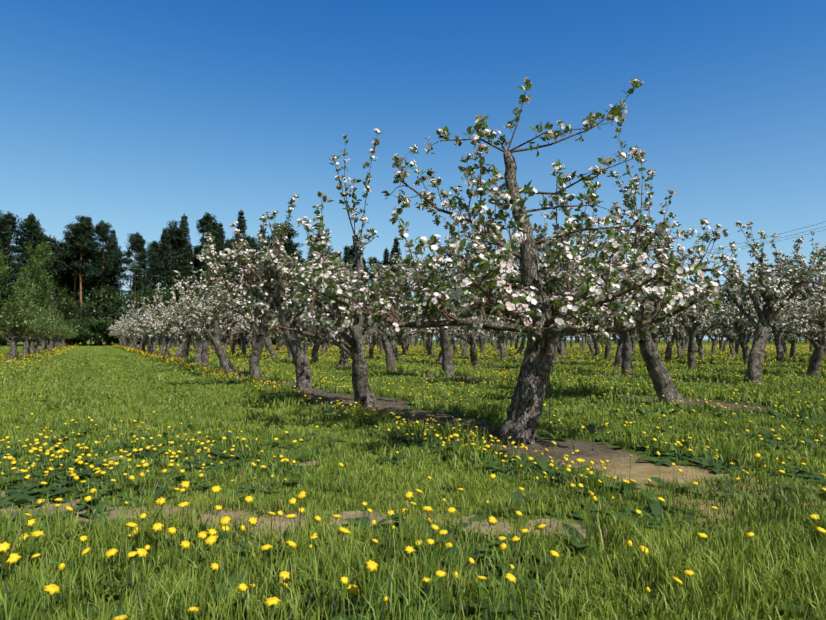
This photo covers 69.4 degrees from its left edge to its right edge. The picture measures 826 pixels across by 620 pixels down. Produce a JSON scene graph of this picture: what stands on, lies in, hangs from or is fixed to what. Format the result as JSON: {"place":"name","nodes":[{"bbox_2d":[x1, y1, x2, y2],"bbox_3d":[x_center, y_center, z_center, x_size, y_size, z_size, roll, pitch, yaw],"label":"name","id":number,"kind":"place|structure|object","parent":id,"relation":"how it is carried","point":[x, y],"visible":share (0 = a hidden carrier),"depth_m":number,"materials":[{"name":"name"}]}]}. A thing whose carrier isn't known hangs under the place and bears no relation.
{"place":"outdoors","nodes":[
{"label":"outdoors","id":0,"kind":"place"},
{"bbox_2d":[0,351,825,619],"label":"grass","id":1,"kind":"structure","parent":0,"point":[717,573],"depth_m":4.10,"materials":[{"name":"plant"}]},
{"bbox_2d":[0,340,825,619],"bbox_3d":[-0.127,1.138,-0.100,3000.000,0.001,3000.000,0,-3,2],"label":"ground","id":2,"kind":"structure","parent":0,"point":[619,459],"depth_m":6.12,"materials":[{"name":"plant"}]},
{"bbox_2d":[0,249,12,304],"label":"birch","id":3,"kind":"object","parent":2,"relation":"on","point":[3,270],"visible":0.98,"depth_m":97.94,"materials":[{"name":"green plant"}]},
{"bbox_2d":[0,223,24,345],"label":"pine tree","id":4,"kind":"object","parent":2,"relation":"on","point":[5,241],"visible":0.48,"depth_m":104.66,"materials":[{"name":"green plant"}]},
{"bbox_2d":[0,211,28,344],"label":"pine tree","id":5,"kind":"object","parent":2,"relation":"on","point":[9,218],"visible":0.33,"depth_m":108.30,"materials":[{"name":"green plant"}]},
{"bbox_2d":[0,280,28,314],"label":"round tree","id":6,"kind":"object","parent":2,"relation":"on","point":[7,289],"visible":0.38,"depth_m":101.29,"materials":[{"name":"green plant"}]},
{"bbox_2d":[0,297,51,357],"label":"apple tree","id":7,"kind":"object","parent":2,"relation":"on","point":[7,339],"visible":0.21,"depth_m":35.20,"materials":[{"name":"green plant"}]},
{"bbox_2d":[0,284,54,360],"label":"apple tree","id":8,"kind":"object","parent":2,"relation":"on","point":[14,323],"visible":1,"depth_m":31.82,"materials":[{"name":"green plant"}]},
{"bbox_2d":[9,215,49,283],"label":"pine tree","id":9,"kind":"object","parent":2,"relation":"on","point":[27,225],"visible":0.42,"depth_m":109.35,"materials":[{"name":"green plant"}]},
{"bbox_2d":[5,242,56,316],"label":"birch","id":10,"kind":"object","parent":2,"relation":"on","point":[39,261],"visible":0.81,"depth_m":98.83,"materials":[{"name":"green plant"}]},
{"bbox_2d":[1,297,64,356],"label":"apple tree","id":11,"kind":"object","parent":2,"relation":"on","point":[26,345],"visible":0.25,"depth_m":38.92,"materials":[{"name":"green plant"}]},
{"bbox_2d":[6,285,59,345],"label":"round tree","id":12,"kind":"object","parent":2,"relation":"on","point":[36,298],"visible":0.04,"depth_m":102.59,"materials":[{"name":"green plant"}]},
{"bbox_2d":[14,243,53,344],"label":"pine tree","id":13,"kind":"object","parent":2,"relation":"on","point":[24,261],"visible":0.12,"depth_m":105.55,"materials":[{"name":"green plant"}]},
{"bbox_2d":[21,305,63,352],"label":"apple tree","id":14,"kind":"object","parent":2,"relation":"on","point":[36,349],"visible":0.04,"depth_m":49.02,"materials":[{"name":"green plant"}]},
{"bbox_2d":[28,309,57,353],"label":"apple tree","id":15,"kind":"object","parent":2,"relation":"on","point":[33,341],"visible":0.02,"depth_m":45.99,"materials":[{"name":"green plant"}]},
{"bbox_2d":[23,227,65,345],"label":"pine tree","id":16,"kind":"object","parent":2,"relation":"on","point":[39,238],"visible":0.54,"depth_m":106.34,"materials":[{"name":"green plant"}]},
{"bbox_2d":[24,306,67,351],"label":"apple tree","id":17,"kind":"object","parent":2,"relation":"on","point":[42,348],"visible":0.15,"depth_m":52.94,"materials":[{"name":"green plant"}]},
{"bbox_2d":[34,293,76,345],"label":"round tree","id":18,"kind":"object","parent":2,"relation":"on","point":[59,302],"visible":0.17,"depth_m":106.13,"materials":[{"name":"green plant"}]},
{"bbox_2d":[46,271,76,344],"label":"birch tree","id":19,"kind":"object","parent":2,"relation":"on","point":[58,286],"visible":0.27,"depth_m":110.20,"materials":[{"name":"green plant"}]},
{"bbox_2d":[51,265,78,319],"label":"pine tree","id":20,"kind":"object","parent":2,"relation":"on","point":[68,284],"visible":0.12,"depth_m":113.41,"materials":[{"name":"green plant"}]},
{"bbox_2d":[50,215,97,344],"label":"pine tree","id":21,"kind":"object","parent":2,"relation":"on","point":[64,269],"visible":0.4,"depth_m":109.95,"materials":[{"name":"green plant"}]},
{"bbox_2d":[59,297,99,344],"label":"round tree","id":22,"kind":"object","parent":2,"relation":"on","point":[74,308],"visible":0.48,"depth_m":106.24,"materials":[{"name":"green plant"}]},
{"bbox_2d":[60,216,103,345],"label":"pine tree","id":23,"kind":"object","parent":2,"relation":"on","point":[83,238],"visible":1,"depth_m":106.73,"materials":[{"name":"green plant"}]},
{"bbox_2d":[65,319,104,345],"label":"round tree","id":24,"kind":"object","parent":2,"relation":"on","point":[84,330],"visible":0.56,"depth_m":101.43,"materials":[{"name":"green plant"}]},
{"bbox_2d":[76,218,102,344],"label":"pine tree","id":25,"kind":"object","parent":2,"relation":"on","point":[88,284],"visible":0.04,"depth_m":116.03,"materials":[{"name":"green plant"}]},
{"bbox_2d":[70,282,132,344],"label":"round tree","id":26,"kind":"object","parent":2,"relation":"on","point":[94,301],"visible":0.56,"depth_m":108.10,"materials":[{"name":"green plant"}]},
{"bbox_2d":[89,319,121,345],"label":"round tree","id":27,"kind":"object","parent":2,"relation":"on","point":[102,325],"visible":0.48,"depth_m":102.52,"materials":[{"name":"green plant"}]},
{"bbox_2d":[89,220,122,344],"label":"pine tree","id":28,"kind":"object","parent":2,"relation":"on","point":[102,228],"visible":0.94,"depth_m":110.62,"materials":[{"name":"green plant"}]},
{"bbox_2d":[97,228,126,344],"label":"pine tree","id":29,"kind":"object","parent":2,"relation":"on","point":[113,279],"visible":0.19,"depth_m":117.77,"materials":[{"name":"green plant"}]},
{"bbox_2d":[97,246,131,344],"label":"pine tree","id":30,"kind":"object","parent":2,"relation":"on","point":[119,249],"visible":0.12,"depth_m":120.38,"materials":[{"name":"green plant"}]},
{"bbox_2d":[101,289,145,320],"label":"round tree","id":31,"kind":"object","parent":2,"relation":"on","point":[119,308],"visible":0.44,"depth_m":110.23,"materials":[{"name":"green plant"}]},
{"bbox_2d":[115,301,139,349],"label":"apple tree","id":32,"kind":"object","parent":2,"relation":"on","point":[133,338],"visible":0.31,"depth_m":62.43,"materials":[{"name":"white plant"}]},
{"bbox_2d":[115,231,150,311],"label":"pine tree","id":33,"kind":"object","parent":2,"relation":"on","point":[136,241],"visible":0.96,"depth_m":114.08,"materials":[{"name":"green plant"}]},
{"bbox_2d":[124,237,148,343],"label":"pine tree","id":34,"kind":"object","parent":2,"relation":"on","point":[143,270],"visible":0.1,"depth_m":131.98,"materials":[{"name":"green plant"}]},
{"bbox_2d":[125,308,151,350],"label":"apple tree","id":35,"kind":"object","parent":2,"relation":"on","point":[144,341],"visible":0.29,"depth_m":55.74,"materials":[{"name":"white plant"}]},
{"bbox_2d":[126,304,150,351],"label":"apple tree","id":36,"kind":"object","parent":2,"relation":"on","point":[131,326],"visible":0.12,"depth_m":52.28,"materials":[{"name":"white plant"}]},
{"bbox_2d":[131,297,151,352],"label":"apple tree","id":37,"kind":"object","parent":2,"relation":"on","point":[140,313],"visible":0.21,"depth_m":48.99,"materials":[{"name":"white plant"}]},
{"bbox_2d":[136,246,160,343],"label":"pine tree","id":38,"kind":"object","parent":2,"relation":"on","point":[151,263],"visible":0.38,"depth_m":116.89,"materials":[{"name":"green plant"}]},
{"bbox_2d":[134,296,169,353],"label":"apple tree","id":39,"kind":"object","parent":2,"relation":"on","point":[139,319],"visible":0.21,"depth_m":45.29,"materials":[{"name":"white plant"}]},
{"bbox_2d":[134,289,171,354],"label":"apple tree","id":40,"kind":"object","parent":2,"relation":"on","point":[161,348],"visible":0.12,"depth_m":41.75,"materials":[{"name":"white plant"}]},
{"bbox_2d":[133,282,177,356],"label":"apple tree","id":41,"kind":"object","parent":2,"relation":"on","point":[168,345],"visible":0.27,"depth_m":38.02,"materials":[{"name":"white plant"}]},
{"bbox_2d":[136,240,176,285],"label":"pine tree","id":42,"kind":"object","parent":2,"relation":"on","point":[154,243],"visible":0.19,"depth_m":122.31,"materials":[{"name":"green plant"}]},
{"bbox_2d":[136,284,180,310],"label":"round tree","id":43,"kind":"object","parent":2,"relation":"on","point":[168,296],"visible":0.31,"depth_m":111.10,"materials":[{"name":"green plant"}]},
{"bbox_2d":[146,228,178,311],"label":"pine tree","id":44,"kind":"object","parent":2,"relation":"on","point":[163,258],"visible":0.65,"depth_m":116.16,"materials":[{"name":"green plant"}]},
{"bbox_2d":[150,277,197,358],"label":"apple tree","id":45,"kind":"object","parent":2,"relation":"on","point":[177,354],"visible":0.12,"depth_m":34.85,"materials":[{"name":"white plant"}]},
{"bbox_2d":[155,220,193,343],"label":"pine tree","id":46,"kind":"object","parent":2,"relation":"on","point":[175,232],"visible":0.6,"depth_m":122.70,"materials":[{"name":"green plant"}]},
{"bbox_2d":[171,213,193,343],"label":"conifer tree","id":47,"kind":"object","parent":2,"relation":"on","point":[183,224],"visible":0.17,"depth_m":132.32,"materials":[{"name":"green plant"}]},
{"bbox_2d":[151,282,220,360],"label":"apple tree","id":48,"kind":"object","parent":2,"relation":"on","point":[188,342],"visible":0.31,"depth_m":31.32,"materials":[{"name":"white plant"}]},
{"bbox_2d":[173,241,199,320],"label":"pine tree","id":49,"kind":"object","parent":2,"relation":"on","point":[187,268],"visible":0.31,"depth_m":115.28,"materials":[{"name":"green plant"}]},
{"bbox_2d":[166,262,234,366],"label":"apple tree","id":50,"kind":"object","parent":2,"relation":"on","point":[205,352],"visible":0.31,"depth_m":23.86,"materials":[{"name":"white plant"}]},
{"bbox_2d":[163,270,240,363],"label":"apple tree","id":51,"kind":"object","parent":2,"relation":"on","point":[197,358],"visible":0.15,"depth_m":28.10,"materials":[{"name":"white plant"}]},
{"bbox_2d":[177,212,230,289],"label":"pine tree","id":52,"kind":"object","parent":2,"relation":"on","point":[204,220],"visible":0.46,"depth_m":121.03,"materials":[{"name":"green plant"}]},
{"bbox_2d":[196,221,224,314],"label":"pine tree","id":53,"kind":"object","parent":2,"relation":"on","point":[208,228],"visible":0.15,"depth_m":118.74,"materials":[{"name":"green plant"}]},
{"bbox_2d":[171,235,258,372],"bbox_3d":[-6.775,-0.158,20.466,2.851,4.844,3.042,1,-3,-21],"label":"apple tree","id":54,"kind":"object","parent":2,"relation":"on","point":[216,340],"visible":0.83,"depth_m":20.40,"materials":[{"name":"white plant"}]},
{"bbox_2d":[212,221,225,290],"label":"pine tree","id":55,"kind":"object","parent":2,"relation":"on","point":[220,237],"depth_m":126.90,"materials":[{"name":"green plant"}]},
{"bbox_2d":[218,237,237,311],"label":"pine tree","id":56,"kind":"object","parent":2,"relation":"on","point":[227,245],"visible":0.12,"depth_m":122.20,"materials":[{"name":"green plant"}]},
{"bbox_2d":[219,313,244,353],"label":"apple tree","id":57,"kind":"object","parent":2,"relation":"on","point":[235,340],"visible":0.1,"depth_m":45.91,"materials":[{"name":"brown plant"}]},
{"bbox_2d":[224,297,252,354],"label":"apple tree","id":58,"kind":"object","parent":2,"relation":"on","point":[243,337],"visible":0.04,"depth_m":42.57,"materials":[{"name":"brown plant"}]},
{"bbox_2d":[229,209,251,344],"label":"conifer tree","id":59,"kind":"object","parent":2,"relation":"on","point":[241,225],"visible":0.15,"depth_m":128.42,"materials":[{"name":"green plant"}]},
{"bbox_2d":[204,216,295,378],"bbox_3d":[-4.847,-0.325,17.545,2.807,4.774,4.079,1,-3,-10],"label":"apple tree","id":60,"kind":"object","parent":2,"relation":"on","point":[257,349],"visible":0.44,"depth_m":17.19,"materials":[{"name":"white plant"}]},
{"bbox_2d":[240,240,260,305],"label":"pine tree","id":61,"kind":"object","parent":2,"relation":"on","point":[254,246],"visible":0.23,"depth_m":124.89,"materials":[{"name":"green plant"}]},
{"bbox_2d":[231,307,276,357],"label":"apple tree","id":62,"kind":"object","parent":2,"relation":"on","point":[270,349],"visible":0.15,"depth_m":35.48,"materials":[{"name":"brown plant"}]},
{"bbox_2d":[192,194,324,389],"bbox_3d":[-3.028,-0.315,13.463,3.623,4.395,2.442,-1,-3,14],"label":"apple tree","id":63,"kind":"object","parent":2,"relation":"on","point":[272,285],"visible":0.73,"depth_m":13.34,"materials":[{"name":"white plant"}]},
{"bbox_2d":[272,222,303,308],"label":"pine tree","id":64,"kind":"object","parent":2,"relation":"on","point":[289,247],"visible":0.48,"depth_m":123.53,"materials":[{"name":"green plant"}]},
{"bbox_2d":[267,300,309,360],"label":"apple tree","id":65,"kind":"object","parent":2,"relation":"on","point":[289,352],"visible":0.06,"depth_m":31.90,"materials":[{"name":"brown plant"}]},
{"bbox_2d":[0,456,610,538],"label":"bare soil spots","id":66,"kind":"object","parent":2,"relation":"on","point":[345,515],"visible":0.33,"depth_m":3.77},
{"bbox_2d":[289,303,334,363],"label":"apple tree","id":67,"kind":"object","parent":2,"relation":"on","point":[316,346],"visible":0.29,"depth_m":27.90,"materials":[{"name":"white plant"}]},
{"bbox_2d":[306,232,336,260],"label":"pine tree","id":68,"kind":"object","parent":2,"relation":"on","point":[317,240],"visible":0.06,"depth_m":137.12,"materials":[{"name":"green plant"}]},
{"bbox_2d":[302,263,373,366],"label":"apple tree","id":69,"kind":"object","parent":2,"relation":"on","point":[343,358],"visible":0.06,"depth_m":25.10,"materials":[{"name":"white plant"}]},
{"bbox_2d":[339,246,354,292],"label":"pine tree","id":70,"kind":"object","parent":2,"relation":"on","point":[346,253],"visible":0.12,"depth_m":134.73,"materials":[{"name":"green plant"}]},
{"bbox_2d":[256,128,455,406],"bbox_3d":[-0.924,-0.598,9.829,2.936,4.675,2.752,-1,-3,28],"label":"apple tree","id":71,"kind":"object","parent":2,"relation":"on","point":[356,340],"visible":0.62,"depth_m":9.73,"materials":[{"name":"white plant"}]},
{"bbox_2d":[349,321,387,357],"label":"apple tree","id":72,"kind":"object","parent":2,"relation":"on","point":[374,335],"visible":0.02,"depth_m":36.14,"materials":[{"name":"brown plant"}]},
{"bbox_2d":[366,256,384,289],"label":"pine tree","id":73,"kind":"object","parent":2,"relation":"on","point":[374,261],"visible":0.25,"depth_m":145.05,"materials":[{"name":"green plant"}]},
{"bbox_2d":[335,256,426,370],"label":"apple tree","id":74,"kind":"object","parent":2,"relation":"on","point":[387,347],"visible":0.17,"depth_m":21.17,"materials":[{"name":"white plant"}]},
{"bbox_2d":[381,248,391,288],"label":"pine tree","id":75,"kind":"object","parent":2,"relation":"on","point":[386,255],"visible":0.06,"depth_m":145.66,"materials":[{"name":"green plant"}]},
{"bbox_2d":[374,293,415,359],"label":"apple tree","id":76,"kind":"object","parent":2,"relation":"on","point":[394,347],"visible":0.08,"depth_m":32.66,"materials":[{"name":"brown plant"}]},
{"bbox_2d":[386,237,404,292],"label":"pine tree","id":77,"kind":"object","parent":2,"relation":"on","point":[395,249],"visible":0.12,"depth_m":141.03,"materials":[{"name":"green plant"}]},
{"bbox_2d":[396,321,420,354],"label":"apple tree","id":78,"kind":"object","parent":2,"relation":"on","point":[399,335],"visible":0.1,"depth_m":43.53,"materials":[{"name":"brown plant"}]},
{"bbox_2d":[0,345,825,619],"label":"dandelion greens","id":79,"kind":"object","parent":2,"relation":"on","point":[28,487],"visible":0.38,"depth_m":4.19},
{"bbox_2d":[0,345,825,619],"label":"dandelion heads","id":80,"kind":"object","parent":2,"relation":"on","point":[51,589],"visible":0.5,"depth_m":4.36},
{"bbox_2d":[410,305,438,355],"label":"apple tree","id":81,"kind":"object","parent":2,"relation":"on","point":[430,345],"visible":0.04,"depth_m":39.79,"materials":[{"name":"brown plant"}]},
{"bbox_2d":[384,226,497,377],"bbox_3d":[0.817,-0.183,17.401,2.511,4.520,3.727,-7,-8,69],"label":"apple tree","id":82,"kind":"object","parent":2,"relation":"on","point":[446,361],"visible":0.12,"depth_m":17.50,"materials":[{"name":"white plant"}]},
{"bbox_2d":[411,268,484,362],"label":"apple tree","id":83,"kind":"object","parent":2,"relation":"on","point":[430,331],"visible":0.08,"depth_m":29.01,"materials":[{"name":"white plant"}]},
{"bbox_2d":[439,263,515,365],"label":"apple tree","id":84,"kind":"object","parent":2,"relation":"on","point":[473,348],"visible":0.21,"depth_m":25.48,"materials":[{"name":"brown plant"}]},
{"bbox_2d":[475,314,515,359],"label":"apple tree","id":85,"kind":"object","parent":2,"relation":"on","point":[499,335],"visible":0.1,"depth_m":33.03,"materials":[{"name":"brown plant"}]},
{"bbox_2d":[296,77,723,444],"bbox_3d":[1.030,-0.480,6.849,4.219,4.368,4.295,1,-3,-23],"label":"apple tree","id":86,"kind":"object","parent":2,"relation":"on","point":[488,275],"visible":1,"depth_m":6.58,"materials":[{"name":"white plant"}]},
{"bbox_2d":[510,331,526,355],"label":"apple tree","id":87,"kind":"object","parent":2,"relation":"on","point":[521,347],"visible":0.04,"depth_m":40.26,"materials":[{"name":"brown plant"}]},
{"bbox_2d":[497,207,604,322],"bbox_3d":[2.775,-0.196,14.602,3.307,4.266,2.980,2,-4,-39],"label":"apple tree","id":88,"kind":"object","parent":2,"relation":"on","point":[504,320],"visible":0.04,"depth_m":14.04,"materials":[{"name":"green plant"}]},
{"bbox_2d":[546,297,583,357],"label":"apple tree","id":89,"kind":"object","parent":2,"relation":"on","point":[562,346],"visible":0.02,"depth_m":36.96,"materials":[{"name":"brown plant"}]},
{"bbox_2d":[572,308,623,365],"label":"apple tree","id":90,"kind":"object","parent":2,"relation":"on","point":[619,342],"visible":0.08,"depth_m":25.88,"materials":[{"name":"brown plant"}]},
{"bbox_2d":[586,285,636,359],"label":"apple tree","id":91,"kind":"object","parent":2,"relation":"on","point":[607,351],"visible":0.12,"depth_m":33.08,"materials":[{"name":"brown plant"}]},
{"bbox_2d":[578,248,665,375],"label":"apple tree","id":92,"kind":"object","parent":2,"relation":"on","point":[626,354],"visible":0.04,"depth_m":18.68,"materials":[{"name":"brown plant"}]},
{"bbox_2d":[547,126,771,402],"bbox_3d":[3.991,-0.924,11.063,3.986,5.418,3.027,2,-3,-28],"label":"apple tree","id":93,"kind":"object","parent":2,"relation":"on","point":[661,378],"visible":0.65,"depth_m":10.70,"materials":[{"name":"white plant"}]},
{"bbox_2d":[670,284,686,355],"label":"apple tree","id":94,"kind":"object","parent":2,"relation":"on","point":[678,344],"visible":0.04,"depth_m":41.47,"materials":[{"name":"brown plant"}]},
{"bbox_2d":[654,315,711,361],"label":"apple tree","id":95,"kind":"object","parent":2,"relation":"on","point":[669,333],"visible":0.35,"depth_m":29.91,"materials":[{"name":"white plant"}]},
{"bbox_2d":[656,262,738,368],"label":"apple tree","id":96,"kind":"object","parent":2,"relation":"on","point":[681,318],"visible":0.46,"depth_m":22.56,"materials":[{"name":"white plant"}]},
{"bbox_2d":[690,297,730,358],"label":"apple tree","id":97,"kind":"object","parent":2,"relation":"on","point":[700,346],"visible":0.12,"depth_m":34.01,"materials":[{"name":"white plant"}]},
{"bbox_2d":[700,305,721,353],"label":"apple tree","id":98,"kind":"object","parent":2,"relation":"on","point":[714,341],"visible":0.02,"depth_m":44.99,"materials":[{"name":"brown plant"}]},
{"bbox_2d":[716,305,760,356],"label":"apple tree","id":99,"kind":"object","parent":2,"relation":"on","point":[729,335],"visible":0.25,"depth_m":38.09,"materials":[{"name":"brown plant"}]},
{"bbox_2d":[688,268,791,364],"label":"apple tree","id":100,"kind":"object","parent":2,"relation":"on","point":[745,326],"visible":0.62,"depth_m":26.49,"materials":[{"name":"white plant"}]},
{"bbox_2d":[692,221,825,384],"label":"apple tree","id":101,"kind":"object","parent":2,"relation":"on","point":[767,314],"visible":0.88,"depth_m":15.32,"materials":[{"name":"white plant"}]},
{"bbox_2d":[740,283,809,361],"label":"apple tree","id":102,"kind":"object","parent":2,"relation":"on","point":[779,348],"visible":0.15,"depth_m":30.03,"materials":[{"name":"white plant"}]},
{"bbox_2d":[768,284,816,358],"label":"apple tree","id":103,"kind":"object","parent":2,"relation":"on","point":[792,339],"visible":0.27,"depth_m":34.24,"materials":[{"name":"white plant"}]},
{"bbox_2d":[768,230,825,374],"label":"apple tree","id":104,"kind":"object","parent":2,"relation":"on","point":[803,319],"visible":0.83,"depth_m":18.73,"materials":[{"name":"white plant"}]},
{"bbox_2d":[795,265,815,342],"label":"apple tree","id":105,"kind":"object","parent":2,"relation":"on","point":[803,298],"visible":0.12,"depth_m":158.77,"materials":[{"name":"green plant"}]},
{"bbox_2d":[790,266,825,332],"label":"apple tree","id":106,"kind":"object","parent":2,"relation":"on","point":[812,306],"visible":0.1,"depth_m":23.85,"materials":[{"name":"white plant"}]},
{"bbox_2d":[0,0,825,339],"label":"sky","id":107,"kind":"structure","parent":0,"point":[133,116],"materials":[{"name":"blue"}]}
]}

